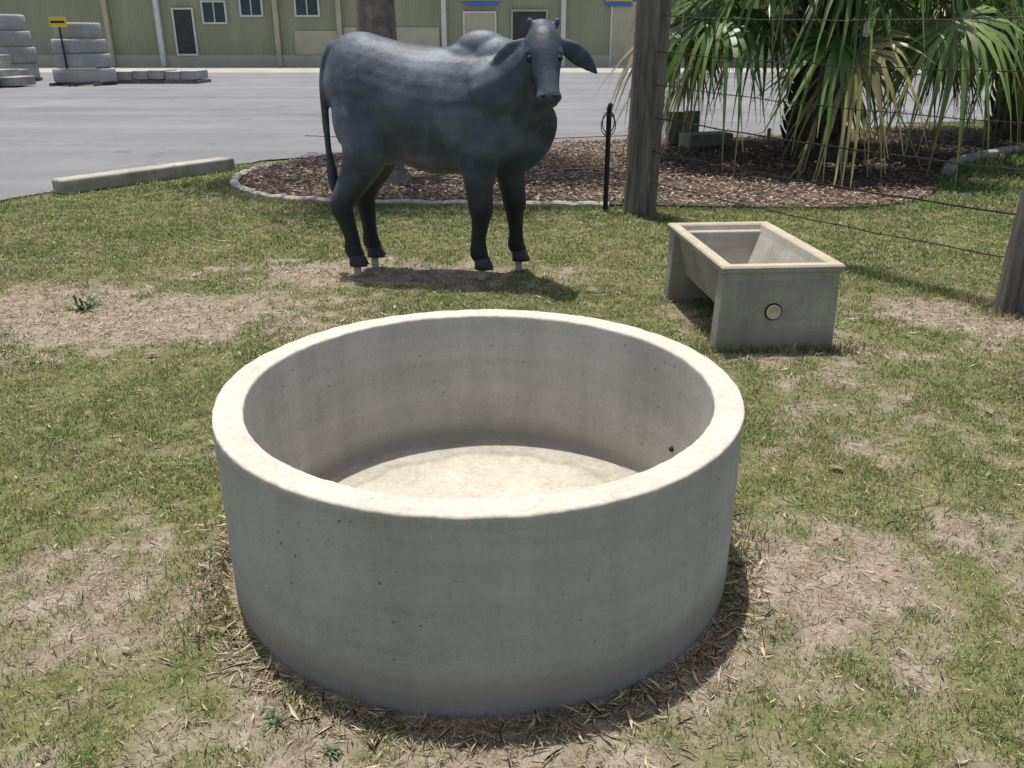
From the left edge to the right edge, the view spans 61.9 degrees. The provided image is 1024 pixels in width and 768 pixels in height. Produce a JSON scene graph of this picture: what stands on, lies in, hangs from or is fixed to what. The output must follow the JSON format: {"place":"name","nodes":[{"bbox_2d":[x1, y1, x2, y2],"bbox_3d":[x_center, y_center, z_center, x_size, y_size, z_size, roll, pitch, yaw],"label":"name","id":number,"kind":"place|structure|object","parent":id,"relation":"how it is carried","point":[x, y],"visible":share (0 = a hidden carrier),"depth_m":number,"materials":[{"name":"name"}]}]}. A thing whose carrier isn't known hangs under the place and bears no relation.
{"place":"outdoors","nodes":[
{"label":"outdoors","id":0,"kind":"place"},
{"bbox_2d":[179,54,196,55],"bbox_3d":[-19.800,-20.134,52.182,1.100,0.100,0.200,0,22,0],"label":"door rail","id":1,"kind":"object","parent":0,"point":[187,54],"depth_m":52.09,"materials":[{"name":"white metal"}]},
{"bbox_2d":[204,22,225,23],"bbox_3d":[-17.900,-21.784,51.516,1.300,0.100,0.200,0,22,0],"label":"window rail","id":2,"kind":"object","parent":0,"point":[214,22],"depth_m":51.42,"materials":[{"name":"white metal"}]},
{"bbox_2d":[242,15,261,16],"bbox_3d":[-15.650,-22.155,51.366,1.200,0.100,0.200,0,22,0],"label":"window rail","id":3,"kind":"object","parent":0,"point":[251,15],"depth_m":51.28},
{"bbox_2d":[463,11,464,34],"bbox_3d":[-2.900,-21.253,51.736,0.100,2.450,0.200,0,22,0],"label":"door jamb","id":4,"kind":"object","parent":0,"point":[463,23],"depth_m":51.44,"materials":[{"name":"white metal"}]},
{"bbox_2d":[0,73,998,199],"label":"asphalt road","id":5,"kind":"structure","parent":0,"point":[48,133],"depth_m":18.44,"materials":[{"name":"grey asphalt"}]},
{"bbox_2d":[0,55,28,75],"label":"concrete block stack","id":6,"kind":"object","parent":5,"relation":"on","point":[5,60],"visible":0.33,"depth_m":32.87,"materials":[{"name":"grey concrete"}]},
{"bbox_2d":[0,62,35,85],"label":"precast stairs","id":7,"kind":"structure","parent":5,"relation":"on","point":[10,77],"depth_m":30.51,"materials":[{"name":"grey concrete"}]},
{"bbox_2d":[0,14,42,79],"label":"concrete well rings","id":8,"kind":"object","parent":5,"relation":"on","point":[13,36],"visible":0.84,"depth_m":33.88,"materials":[{"name":"grey concrete"}]},
{"bbox_2d":[48,17,70,85],"bbox_3d":[-16.150,-11.972,30.812,0.620,2.365,0.254,0,22,0],"label":"yard sign","id":9,"kind":"object","parent":5,"relation":"on","point":[58,22],"visible":0.93,"depth_m":30.36,"materials":[{"name":"metal"}]},
{"bbox_2d":[49,22,117,85],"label":"concrete well rings","id":10,"kind":"object","parent":5,"relation":"on","point":[89,61],"visible":0.9,"depth_m":31.06,"materials":[{"name":"grey concrete"}]},
{"bbox_2d":[116,69,210,83],"bbox_3d":[-13.700,-12.061,33.442,3.300,0.490,1.550,0,22,0],"label":"precast slab pile","id":11,"kind":"object","parent":5,"relation":"on","point":[161,76],"visible":0.98,"depth_m":32.78,"materials":[{"name":"concrete"}]},
{"bbox_2d":[0,122,1023,767],"bbox_3d":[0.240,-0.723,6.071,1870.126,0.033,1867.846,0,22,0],"label":"ground","id":12,"kind":"structure","parent":0,"point":[760,730],"depth_m":2.97,"materials":[{"name":"green plant"}]},
{"bbox_2d":[61,287,99,309],"bbox_3d":[-2.738,-0.534,5.455,0.272,0.112,0.222,-18,28,-37],"label":"lawn weed","id":13,"kind":"object","parent":12,"relation":"on","point":[79,304],"visible":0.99,"depth_m":5.47,"materials":[{"name":"green plant"}]},
{"bbox_2d":[52,157,234,194],"bbox_3d":[-4.400,-2.557,10.399,0.240,0.170,2.350,14,26,31],"label":"concrete wheel stop","id":14,"kind":"object","parent":12,"relation":"on","point":[104,180],"visible":0.94,"depth_m":10.17,"materials":[{"name":"grey concrete"}]},
{"bbox_2d":[145,352,159,354],"bbox_3d":[-1.951,-0.162,4.627,0.089,0.010,0.042,0,22,0],"label":"dry leaf","id":15,"kind":"object","parent":12,"relation":"on","point":[152,353],"visible":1,"depth_m":4.63,"materials":[{"name":"beige plant"}]},
{"bbox_2d":[262,700,286,728],"bbox_3d":[-0.599,0.841,2.156,0.068,0.037,0.078,0,22,0],"label":"lawn weed","id":16,"kind":"object","parent":12,"relation":"on","point":[271,714],"visible":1,"depth_m":2.16,"materials":[{"name":"green plant"}]},
{"bbox_2d":[318,742,342,757],"bbox_3d":[-0.441,0.882,2.053,0.064,0.031,0.046,12,25,27],"label":"lawn weed","id":17,"kind":"object","parent":12,"relation":"on","point":[329,751],"visible":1,"depth_m":2.06,"materials":[{"name":"green plant"}]},
{"bbox_2d":[230,162,608,207],"bbox_3d":[-1.627,-2.143,9.583,5.298,0.111,1.771,15,26,32],"label":"garden edging","id":18,"kind":"object","parent":12,"relation":"on","point":[235,179],"visible":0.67,"depth_m":8.99,"materials":[{"name":"concrete"}]},
{"bbox_2d":[319,18,596,279],"bbox_3d":[-0.383,-1.591,5.923,1.918,1.742,0.672,5,22,11],"label":"brahman bull statue","id":19,"kind":"object","parent":12,"relation":"on","point":[475,109],"visible":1,"depth_m":5.65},
{"bbox_2d":[212,309,744,718],"bbox_3d":[-0.100,0.286,2.813,1.622,0.623,1.622,0,22,0],"label":"round concrete trough","id":20,"kind":"object","parent":12,"relation":"on","point":[470,514],"visible":0.98,"depth_m":2.27,"materials":[{"name":"grey concrete"}]},
{"bbox_2d":[2,261,1015,767],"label":"soil crumbs","id":21,"kind":"object","parent":12,"relation":"on","point":[530,293],"visible":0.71,"depth_m":2.95,"materials":[{"name":"soil"}]},
{"bbox_2d":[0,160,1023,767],"bbox_3d":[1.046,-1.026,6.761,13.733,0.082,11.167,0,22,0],"label":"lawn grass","id":22,"kind":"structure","parent":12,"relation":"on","point":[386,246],"depth_m":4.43,"materials":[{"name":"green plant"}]},
{"bbox_2d":[0,202,1023,767],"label":"dry grass clippings","id":23,"kind":"object","parent":12,"relation":"on","point":[550,716],"visible":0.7,"depth_m":2.57,"materials":[{"name":"plant"}]},
{"bbox_2d":[3,207,1021,756],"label":"fallen leaves","id":24,"kind":"object","parent":12,"relation":"on","point":[395,305],"visible":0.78,"depth_m":3.43,"materials":[{"name":"plant"}]},
{"bbox_2d":[39,67,998,72],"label":"concrete apron","id":25,"kind":"object","parent":12,"relation":"on","point":[317,70],"depth_m":48.10,"materials":[{"name":"grey concrete"}]},
{"bbox_2d":[100,0,116,66],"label":"column","id":26,"kind":"structure","parent":25,"relation":"on","point":[107,26],"depth_m":51.52,"materials":[{"name":"beige metal"}]},
{"bbox_2d":[152,0,166,66],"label":"column","id":27,"kind":"structure","parent":25,"relation":"on","point":[159,28],"depth_m":51.52,"materials":[{"name":"white metal"}]},
{"bbox_2d":[271,0,282,66],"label":"column","id":28,"kind":"structure","parent":25,"relation":"on","point":[277,33],"depth_m":51.55,"materials":[{"name":"beige metal"}]},
{"bbox_2d":[335,0,342,37],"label":"column","id":29,"kind":"structure","parent":25,"relation":"on","point":[339,18],"depth_m":51.22,"materials":[{"name":"beige metal"}]},
{"bbox_2d":[441,0,446,46],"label":"column","id":30,"kind":"structure","parent":25,"relation":"on","point":[443,23],"depth_m":51.32,"materials":[{"name":"white metal"}]},
{"bbox_2d":[0,0,950,54],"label":"front wall","id":31,"kind":"structure","parent":25,"relation":"on","point":[133,27],"depth_m":51.55,"materials":[{"name":"green metal"}]},
{"bbox_2d":[172,8,190,9],"bbox_3d":[-19.800,-22.526,51.216,1.100,0.100,0.200,0,22,0],"label":"door rail","id":32,"kind":"object","parent":31,"relation":"attached to","point":[181,8],"depth_m":51.13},
{"bbox_2d":[173,10,196,53],"bbox_3d":[-19.800,-21.341,51.727,1.200,2.580,0.100,0,22,0],"label":"door pane","id":33,"kind":"object","parent":31,"relation":"attached to","point":[184,31],"visible":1,"depth_m":51.67,"materials":[{"name":"grey glass"}]},
{"bbox_2d":[171,8,178,55],"bbox_3d":[-20.400,-21.332,51.704,0.100,2.680,0.200,0,22,0],"label":"door jamb","id":34,"kind":"object","parent":33,"relation":"attached to","point":[174,28],"depth_m":51.62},
{"bbox_2d":[191,8,198,55],"bbox_3d":[-19.200,-21.332,51.704,0.100,2.680,0.200,0,22,0],"label":"door jamb","id":35,"kind":"object","parent":33,"relation":"attached to","point":[194,29],"depth_m":51.63,"materials":[{"name":"white metal"}]},
{"bbox_2d":[200,0,203,23],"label":"window jamb","id":36,"kind":"object","parent":31,"relation":"attached to","point":[201,6],"depth_m":51.21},
{"bbox_2d":[201,0,222,1],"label":"window rail","id":37,"kind":"object","parent":31,"relation":"attached to","point":[211,0],"depth_m":50.97,"materials":[{"name":"white metal"}]},
{"bbox_2d":[202,2,225,21],"bbox_3d":[-17.900,-22.352,51.319,1.400,1.200,0.100,0,22,0],"label":"window pane","id":38,"kind":"object","parent":31,"relation":"attached to","point":[218,11],"visible":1,"depth_m":51.26,"materials":[{"name":"glass"}]},
{"bbox_2d":[223,0,227,23],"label":"window jamb","id":39,"kind":"object","parent":31,"relation":"attached to","point":[225,11],"depth_m":51.26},
{"bbox_2d":[238,0,241,16],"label":"window jamb","id":40,"kind":"object","parent":31,"relation":"attached to","point":[240,8],"depth_m":51.12,"materials":[{"name":"grey metal"}]},
{"bbox_2d":[240,0,260,14],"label":"window pane","id":41,"kind":"object","parent":31,"relation":"attached to","point":[255,6],"visible":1,"depth_m":51.17,"materials":[{"name":"black glass"}]},
{"bbox_2d":[260,0,263,16],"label":"window jamb","id":42,"kind":"object","parent":31,"relation":"attached to","point":[261,5],"depth_m":51.13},
{"bbox_2d":[293,0,296,16],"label":"window jamb","id":43,"kind":"object","parent":31,"relation":"attached to","point":[295,8],"depth_m":51.12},
{"bbox_2d":[295,0,317,14],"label":"window pane","id":44,"kind":"object","parent":31,"relation":"attached to","point":[312,8],"visible":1,"depth_m":51.17,"materials":[{"name":"black glass"}]},
{"bbox_2d":[296,15,317,16],"bbox_3d":[-12.300,-22.155,51.366,1.300,0.100,0.200,0,22,0],"label":"window rail","id":45,"kind":"object","parent":31,"relation":"attached to","point":[307,15],"depth_m":51.27,"materials":[{"name":"white metal"}]},
{"bbox_2d":[294,31,337,54],"bbox_3d":[-11.900,-20.781,51.969,2.600,1.350,0.140,0,22,0],"label":"pale panel band","id":46,"kind":"object","parent":31,"relation":"attached to","point":[311,42],"visible":0.79,"depth_m":51.86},
{"bbox_2d":[317,0,319,16],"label":"window jamb","id":47,"kind":"object","parent":31,"relation":"attached to","point":[318,6],"depth_m":51.17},
{"bbox_2d":[343,27,439,46],"bbox_3d":[-7.300,-20.874,51.932,5.800,1.550,0.140,0,22,0],"label":"pale panel band","id":48,"kind":"object","parent":31,"relation":"attached to","point":[429,36],"visible":0.36,"depth_m":51.73,"materials":[{"name":"beige paint"}]},
{"bbox_2d":[464,11,494,12],"bbox_3d":[-1.950,-22.341,51.291,1.800,0.100,0.200,0,22,0],"label":"door rail","id":49,"kind":"object","parent":31,"relation":"attached to","point":[479,11],"depth_m":51.19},
{"bbox_2d":[465,13,494,33],"bbox_3d":[-1.950,-21.262,51.759,1.900,2.350,0.100,0,22,0],"label":"door pane","id":50,"kind":"object","parent":31,"relation":"attached to","point":[479,21],"visible":0.43,"depth_m":51.46,"materials":[{"name":"beige metal"}]},
{"bbox_2d":[465,1,498,5],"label":"wall sign","id":51,"kind":"object","parent":31,"relation":"attached to","point":[481,3],"visible":1,"depth_m":50.97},
{"bbox_2d":[513,11,545,39],"bbox_3d":[1.050,-20.984,51.871,2.100,3.150,0.100,0,22,0],"label":"door pane","id":52,"kind":"object","parent":31,"relation":"attached to","point":[520,28],"visible":0.43,"depth_m":51.42,"materials":[{"name":"black glass"}]},
{"bbox_2d":[511,10,512,39],"bbox_3d":[0.000,-20.975,51.848,0.100,3.250,0.200,0,22,0],"label":"door jamb","id":53,"kind":"object","parent":52,"relation":"attached to","point":[512,24],"depth_m":51.46,"materials":[{"name":"beige metal"}]},
{"bbox_2d":[606,0,632,5],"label":"wall sign","id":54,"kind":"object","parent":31,"relation":"attached to","point":[619,3],"visible":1,"depth_m":50.97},
{"bbox_2d":[611,4,635,65],"bbox_3d":[7.750,-21.170,51.796,3.500,3.550,0.100,0,22,0],"label":"roller door pane","id":55,"kind":"object","parent":31,"relation":"attached to","point":[621,45],"visible":0.36,"depth_m":51.71,"materials":[{"name":"beige metal"}]},
{"bbox_2d":[609,6,612,66],"bbox_3d":[6.000,-21.160,51.773,0.100,3.650,0.200,0,22,0],"label":"roller door jamb","id":56,"kind":"object","parent":55,"relation":"attached to","point":[610,36],"visible":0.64,"depth_m":51.71,"materials":[{"name":"white metal"}]},
{"bbox_2d":[36,55,980,66],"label":"plinth","id":57,"kind":"structure","parent":25,"relation":"on","point":[224,61],"depth_m":52.32,"materials":[{"name":"grey concrete"}]},
{"bbox_2d":[561,0,565,66],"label":"column","id":58,"kind":"structure","parent":25,"relation":"on","point":[563,18],"depth_m":51.30,"materials":[{"name":"white metal"}]},
{"bbox_2d":[157,174,1023,726],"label":"edge grass","id":59,"kind":"structure","parent":12,"relation":"on","point":[957,294],"depth_m":5.28,"materials":[{"name":"green plant"}]},
{"bbox_2d":[601,102,615,211],"bbox_3d":[0.930,-2.163,8.369,0.152,1.142,0.090,0,22,0],"label":"steel picket","id":60,"kind":"object","parent":12,"relation":"on","point":[609,114],"visible":0.99,"depth_m":8.28,"materials":[{"name":"black metal"}]},
{"bbox_2d":[239,124,1023,206],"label":"mulch bed","id":61,"kind":"object","parent":12,"relation":"on","point":[700,203],"visible":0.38,"depth_m":10.34,"materials":[{"name":"plant"}]},
{"bbox_2d":[355,0,406,187],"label":"shade tree","id":62,"kind":"object","parent":61,"relation":"on","point":[376,17],"visible":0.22,"depth_m":9.45,"materials":[{"name":"brown plant"}]},
{"bbox_2d":[665,111,699,144],"bbox_3d":[2.750,-4.133,13.753,0.620,0.500,0.090,-12,25,-26],"label":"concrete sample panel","id":63,"kind":"object","parent":61,"relation":"on","point":[678,130],"visible":0.41,"depth_m":13.67,"materials":[{"name":"grey concrete"}]},
{"bbox_2d":[678,131,732,148],"bbox_3d":[3.050,-3.835,13.442,0.750,0.240,0.400,-7,23,-16],"label":"concrete block","id":64,"kind":"object","parent":61,"relation":"on","point":[706,138],"depth_m":13.28,"materials":[{"name":"grey concrete"}]},
{"bbox_2d":[592,0,1023,191],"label":"fan palm","id":65,"kind":"object","parent":61,"relation":"on","point":[939,44],"visible":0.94,"depth_m":10.02,"materials":[{"name":"green plant"}]},
{"bbox_2d":[856,0,1023,140],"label":"fan palm","id":66,"kind":"object","parent":61,"relation":"on","point":[1002,132],"visible":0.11,"depth_m":14.31,"materials":[{"name":"green plant"}]},
{"bbox_2d":[623,0,671,216],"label":"timber fence post","id":67,"kind":"object","parent":12,"relation":"on","point":[649,62],"visible":0.95,"depth_m":7.95,"materials":[{"name":"wood"}]},
{"bbox_2d":[663,221,845,351],"bbox_3d":[1.395,-0.602,5.148,0.670,0.520,1.178,-2,22,-4],"label":"rectangular concrete trough","id":68,"kind":"object","parent":12,"relation":"on","point":[760,283],"visible":0.84,"depth_m":4.66,"materials":[{"name":"grey concrete"}]},
{"bbox_2d":[864,7,974,74],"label":"distant shrubs","id":69,"kind":"object","parent":12,"relation":"on","point":[887,17],"depth_m":40.92,"materials":[{"name":"green plant"}]},
{"bbox_2d":[941,144,1023,174],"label":"garden edging","id":70,"kind":"object","parent":12,"relation":"on","point":[949,168],"visible":0.69,"depth_m":12.17,"materials":[{"name":"concrete"}]},
{"bbox_2d":[992,182,1023,316],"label":"timber fence post","id":71,"kind":"object","parent":12,"relation":"on","point":[1009,296],"visible":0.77,"depth_m":5.25,"materials":[{"name":"grey wood"}]},
{"bbox_2d":[513,10,545,10],"bbox_3d":[1.050,-22.433,51.253,2.000,0.100,0.200,0,22,0],"label":"door rail","id":72,"kind":"object","parent":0,"point":[529,10],"depth_m":51.16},
{"bbox_2d":[751,120,1023,210],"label":"lawn grass","id":73,"kind":"structure","parent":0,"point":[1009,158],"depth_m":10.15,"materials":[{"name":"green plant"}]}
]}

